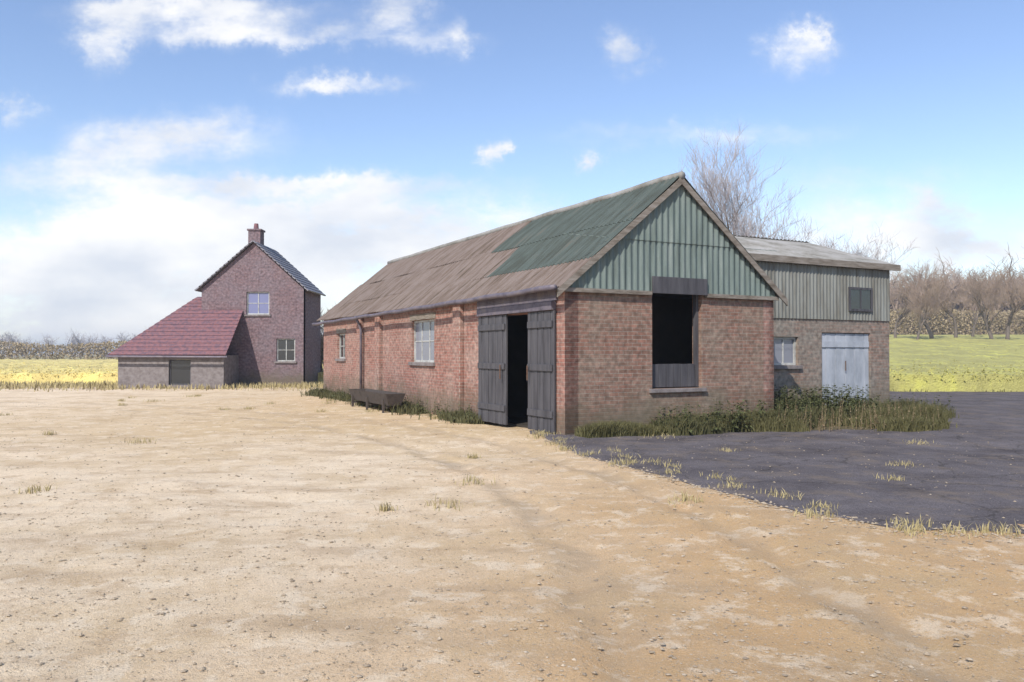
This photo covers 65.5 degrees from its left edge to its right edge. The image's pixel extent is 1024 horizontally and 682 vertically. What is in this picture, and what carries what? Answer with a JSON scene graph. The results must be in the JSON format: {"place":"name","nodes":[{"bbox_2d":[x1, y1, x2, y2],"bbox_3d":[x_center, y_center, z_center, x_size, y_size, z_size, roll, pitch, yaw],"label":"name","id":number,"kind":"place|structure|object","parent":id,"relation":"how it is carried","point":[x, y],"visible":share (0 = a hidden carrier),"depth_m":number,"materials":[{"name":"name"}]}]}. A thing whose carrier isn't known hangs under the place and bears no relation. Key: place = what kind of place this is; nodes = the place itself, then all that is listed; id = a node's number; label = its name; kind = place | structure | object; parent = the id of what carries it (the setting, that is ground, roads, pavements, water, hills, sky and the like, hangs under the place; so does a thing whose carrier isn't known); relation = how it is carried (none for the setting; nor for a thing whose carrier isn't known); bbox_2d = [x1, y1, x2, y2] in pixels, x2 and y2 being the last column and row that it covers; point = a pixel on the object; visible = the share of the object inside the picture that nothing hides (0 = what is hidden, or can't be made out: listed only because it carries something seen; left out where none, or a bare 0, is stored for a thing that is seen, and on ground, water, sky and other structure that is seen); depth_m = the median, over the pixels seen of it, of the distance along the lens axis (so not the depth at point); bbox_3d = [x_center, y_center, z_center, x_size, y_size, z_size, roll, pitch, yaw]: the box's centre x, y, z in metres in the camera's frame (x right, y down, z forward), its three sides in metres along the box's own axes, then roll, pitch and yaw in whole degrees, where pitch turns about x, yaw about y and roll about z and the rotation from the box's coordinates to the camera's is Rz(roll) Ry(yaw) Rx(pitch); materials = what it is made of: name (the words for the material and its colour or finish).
{"place":"outdoors","nodes":[
{"label":"outdoors","id":0,"kind":"place"},
{"bbox_2d":[0,380,323,391],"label":"dry grass","id":1,"kind":"structure","parent":0,"point":[107,385],"depth_m":36.09,"materials":[{"name":"beige plant"}]},
{"bbox_2d":[0,353,1023,681],"bbox_3d":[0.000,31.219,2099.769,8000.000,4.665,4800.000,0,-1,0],"label":"ground","id":2,"kind":"structure","parent":0,"point":[26,447],"depth_m":6.03,"materials":[{"name":"beige gravel"}]},
{"bbox_2d":[0,340,321,359],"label":"hedgerow","id":3,"kind":"object","parent":2,"relation":"on","point":[86,355],"visible":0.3,"depth_m":136.12,"materials":[{"name":"brown plant"}]},
{"bbox_2d":[0,359,323,383],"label":"yellow crop","id":4,"kind":"object","parent":2,"relation":"on","point":[58,370],"visible":0.27,"depth_m":44.22,"materials":[{"name":"yellow plant"}]},
{"bbox_2d":[0,326,323,356],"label":"wood","id":5,"kind":"object","parent":2,"relation":"on","point":[73,341],"visible":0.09,"depth_m":325.42,"materials":[{"name":"plant"}]},
{"bbox_2d":[105,223,325,387],"bbox_3d":[-13.983,-1.806,39.157,8.534,8.000,6.750,0,-1,0],"label":"farmhouse","id":6,"kind":"object","parent":2,"relation":"on","point":[252,314],"visible":0.94,"depth_m":38.20,"materials":[{"name":"brick"}]},
{"bbox_2d":[169,360,190,384],"bbox_3d":[-15.100,1.426,36.298,0.992,1.142,0.070,0,-1,0],"label":"door","id":7,"kind":"structure","parent":6,"relation":"in","point":[179,370],"depth_m":36.29,"materials":[{"name":"black wood"}]},
{"bbox_2d":[244,292,270,315],"bbox_3d":[-12.200,-1.772,38.271,1.260,1.186,0.220,0,-1,0],"label":"window","id":8,"kind":"structure","parent":6,"relation":"in","point":[257,302],"depth_m":38.34,"materials":[{"name":"glass"}]},
{"bbox_2d":[274,339,296,362],"bbox_3d":[-10.850,0.478,38.237,1.060,1.186,0.220,0,-1,0],"label":"window","id":9,"kind":"structure","parent":6,"relation":"in","point":[285,347],"depth_m":38.31,"materials":[{"name":"glass"}]},
{"bbox_2d":[320,303,335,371],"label":"thorn bush","id":10,"kind":"object","parent":2,"relation":"on","point":[322,352],"visible":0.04,"depth_m":43.31,"materials":[{"name":"plant"}]},
{"bbox_2d":[349,389,404,412],"bbox_3d":[-3.884,1.684,22.632,0.560,0.520,3.400,0,-1,-28],"label":"feed trough","id":11,"kind":"object","parent":2,"relation":"on","point":[376,397],"visible":0.94,"depth_m":22.11,"materials":[{"name":"grey metal"}]},
{"bbox_2d":[309,381,471,423],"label":"nettles","id":12,"kind":"object","parent":2,"relation":"on","point":[419,405],"visible":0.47,"depth_m":20.52,"materials":[{"name":"green plant"}]},
{"bbox_2d":[299,387,483,424],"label":"wall weeds","id":13,"kind":"object","parent":2,"relation":"on","point":[461,417],"depth_m":20.96,"materials":[{"name":"green plant"}]},
{"bbox_2d":[0,394,1021,538],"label":"dry tufts","id":14,"kind":"object","parent":2,"relation":"on","point":[384,508],"visible":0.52,"depth_m":8.97,"materials":[{"name":"yellow plant"}]},
{"bbox_2d":[312,171,787,434],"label":"brick barn","id":15,"kind":"structure","parent":2,"relation":"on","point":[642,302],"depth_m":17.06,"materials":[{"name":"red brick"}]},
{"bbox_2d":[335,334,345,360],"bbox_3d":[-6.052,0.228,28.413,0.220,0.986,1.160,0,-1,-28],"label":"window","id":16,"kind":"structure","parent":15,"relation":"in","point":[342,336],"depth_m":28.64,"materials":[{"name":"white paint"}]},
{"bbox_2d":[408,319,434,365],"bbox_3d":[-2.378,0.049,21.506,0.220,1.236,1.810,0,-1,-28],"label":"window","id":17,"kind":"structure","parent":15,"relation":"in","point":[423,329],"depth_m":21.65,"materials":[{"name":"glass"}]},
{"bbox_2d":[478,315,507,424],"bbox_3d":[-0.472,0.626,17.596,0.139,2.358,1.354,0,-1,-28],"label":"door","id":18,"kind":"structure","parent":15,"relation":"in","point":[492,330],"depth_m":17.52,"materials":[{"name":"wood"}]},
{"bbox_2d":[526,310,555,432],"bbox_3d":[0.538,0.598,15.698,0.139,2.360,1.014,0,-1,-28],"label":"door","id":19,"kind":"structure","parent":15,"relation":"in","point":[541,366],"depth_m":15.64,"materials":[{"name":"wood"}]},
{"bbox_2d":[652,364,694,387],"bbox_3d":[3.322,0.710,16.439,1.144,0.479,0.030,0,-1,-28],"label":"half door","id":20,"kind":"structure","parent":15,"relation":"in","point":[663,375],"depth_m":16.43,"materials":[{"name":"grey wood"}]},
{"bbox_2d":[573,419,669,437],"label":"grass","id":21,"kind":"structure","parent":2,"relation":"on","point":[605,429],"depth_m":14.86,"materials":[{"name":"green plant"}]},
{"bbox_2d":[671,124,806,238],"bbox_3d":[10.827,-4.292,40.807,7.666,13.288,11.232,0,-1,0],"label":"bare tree","id":22,"kind":"object","parent":2,"relation":"on","point":[722,192],"visible":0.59,"depth_m":38.96,"materials":[{"name":"brown plant"}]},
{"bbox_2d":[714,190,830,247],"bbox_3d":[11.274,-2.333,35.873,7.654,9.247,7.783,0,-1,20],"label":"bare tree","id":23,"kind":"object","parent":2,"relation":"on","point":[746,232],"visible":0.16,"depth_m":36.27,"materials":[{"name":"brown plant"}]},
{"bbox_2d":[646,395,958,435],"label":"tall grass","id":24,"kind":"structure","parent":2,"relation":"on","point":[696,427],"depth_m":16.63,"materials":[{"name":"green plant"}]},
{"bbox_2d":[651,393,953,433],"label":"nettles","id":25,"kind":"object","parent":2,"relation":"on","point":[738,414],"visible":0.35,"depth_m":16.25,"materials":[{"name":"green plant"}]},
{"bbox_2d":[668,395,939,431],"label":"dead stalks","id":26,"kind":"object","parent":2,"relation":"on","point":[838,427],"visible":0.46,"depth_m":16.47,"materials":[{"name":"brown plant"}]},
{"bbox_2d":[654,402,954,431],"bbox_3d":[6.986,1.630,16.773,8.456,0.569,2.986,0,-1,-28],"label":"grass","id":27,"kind":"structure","parent":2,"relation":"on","point":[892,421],"depth_m":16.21,"materials":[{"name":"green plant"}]},
{"bbox_2d":[781,208,844,248],"bbox_3d":[14.846,-2.205,39.503,6.130,9.062,5.497,1,-1,-44],"label":"bare tree","id":28,"kind":"object","parent":2,"relation":"on","point":[823,242],"visible":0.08,"depth_m":39.46,"materials":[{"name":"brown plant"}]},
{"bbox_2d":[734,235,900,405],"bbox_3d":[6.347,-0.535,22.693,5.740,4.959,6.360,0,-1,-28],"label":"lean to shed","id":29,"kind":"object","parent":2,"relation":"on","point":[831,323],"visible":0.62,"depth_m":20.28,"materials":[{"name":"brick"},{"name":"corrugated metal"},{"name":"wood"}]},
{"bbox_2d":[774,337,802,368],"bbox_3d":[6.673,0.293,19.479,0.990,0.786,0.220,0,-1,-28],"label":"window","id":30,"kind":"structure","parent":29,"relation":"in","point":[784,347],"depth_m":19.53,"materials":[{"name":"glass"}]},
{"bbox_2d":[822,333,868,405],"bbox_3d":[8.574,0.836,20.479,1.794,2.050,0.104,0,-1,-28],"label":"door","id":31,"kind":"structure","parent":29,"relation":"in","point":[845,357],"depth_m":20.50,"materials":[{"name":"metal"}]},
{"bbox_2d":[848,287,872,311],"bbox_3d":[9.038,-1.077,20.641,0.900,0.620,0.030,0,-1,-28],"label":"window","id":32,"kind":"structure","parent":29,"relation":"in","point":[859,298],"depth_m":20.63,"materials":[{"name":"black wood"}]},
{"bbox_2d":[774,384,877,415],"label":"nettles","id":33,"kind":"object","parent":2,"relation":"on","point":[835,398],"visible":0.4,"depth_m":18.34,"materials":[{"name":"green plant"}]},
{"bbox_2d":[833,221,918,282],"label":"bare tree","id":34,"kind":"object","parent":2,"relation":"on","point":[864,249],"visible":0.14,"depth_m":42.99,"materials":[{"name":"brown plant"}]},
{"bbox_2d":[890,282,930,337],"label":"bare tree","id":35,"kind":"object","parent":2,"relation":"on","point":[906,311],"visible":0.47,"depth_m":117.69,"materials":[{"name":"brown plant"}]},
{"bbox_2d":[890,257,954,338],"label":"bare tree","id":36,"kind":"object","parent":2,"relation":"on","point":[926,325],"visible":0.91,"depth_m":112.21,"materials":[{"name":"brown plant"}]},
{"bbox_2d":[905,286,962,339],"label":"bare tree","id":37,"kind":"object","parent":2,"relation":"on","point":[929,302],"visible":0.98,"depth_m":108.28,"materials":[{"name":"brown plant"}]},
{"bbox_2d":[869,242,1023,334],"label":"distant wood","id":38,"kind":"object","parent":2,"relation":"on","point":[960,305],"visible":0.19,"depth_m":177.15,"materials":[{"name":"brown plant"}]},
{"bbox_2d":[918,273,974,337],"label":"bare tree","id":39,"kind":"object","parent":2,"relation":"on","point":[948,312],"visible":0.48,"depth_m":116.21,"materials":[{"name":"brown plant"}]},
{"bbox_2d":[889,306,1023,334],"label":"hedgerow","id":40,"kind":"object","parent":2,"relation":"on","point":[962,322],"visible":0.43,"depth_m":150.89,"materials":[{"name":"brown plant"}]},
{"bbox_2d":[889,334,1023,391],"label":"green crop","id":41,"kind":"object","parent":2,"relation":"on","point":[962,363],"visible":0.52,"depth_m":54.32,"materials":[{"name":"plant"}]},
{"bbox_2d":[952,271,1016,336],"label":"bare tree","id":42,"kind":"object","parent":2,"relation":"on","point":[975,317],"visible":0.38,"depth_m":122.95,"materials":[{"name":"brown plant"}]},
{"bbox_2d":[954,263,1023,338],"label":"bare tree","id":43,"kind":"object","parent":2,"relation":"on","point":[994,291],"visible":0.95,"depth_m":108.34,"materials":[{"name":"brown plant"}]},
{"bbox_2d":[984,263,1023,339],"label":"bare tree","id":44,"kind":"object","parent":2,"relation":"on","point":[1012,314],"visible":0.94,"depth_m":106.71,"materials":[{"name":"brown plant"}]},
{"bbox_2d":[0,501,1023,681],"bbox_3d":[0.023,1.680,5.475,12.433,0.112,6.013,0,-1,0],"label":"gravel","id":45,"kind":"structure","parent":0,"point":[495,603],"depth_m":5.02,"materials":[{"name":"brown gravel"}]},
{"bbox_2d":[0,0,1023,352],"label":"sky","id":46,"kind":"structure","parent":0,"point":[142,142],"materials":[{"name":"blue"}]},
{"bbox_2d":[530,391,1023,532],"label":"road","id":47,"kind":"structure","parent":0,"point":[984,421],"depth_m":11.34,"materials":[{"name":"grey asphalt"}]},
{"bbox_2d":[543,436,1023,544],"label":"gravel","id":48,"kind":"structure","parent":47,"relation":"on","point":[791,511],"depth_m":7.82,"materials":[{"name":"beige gravel"}]},
{"bbox_2d":[580,430,1018,523],"bbox_3d":[7.497,1.747,11.343,12.996,0.097,9.263,0,-1,0],"label":"grit","id":49,"kind":"object","parent":47,"relation":"on","point":[834,471],"visible":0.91,"depth_m":11.07,"materials":[{"name":"stone"}]},
{"bbox_2d":[893,388,1011,428],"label":"meadow grass","id":50,"kind":"structure","parent":0,"point":[930,391],"depth_m":32.73,"materials":[{"name":"green plant"}]}
]}

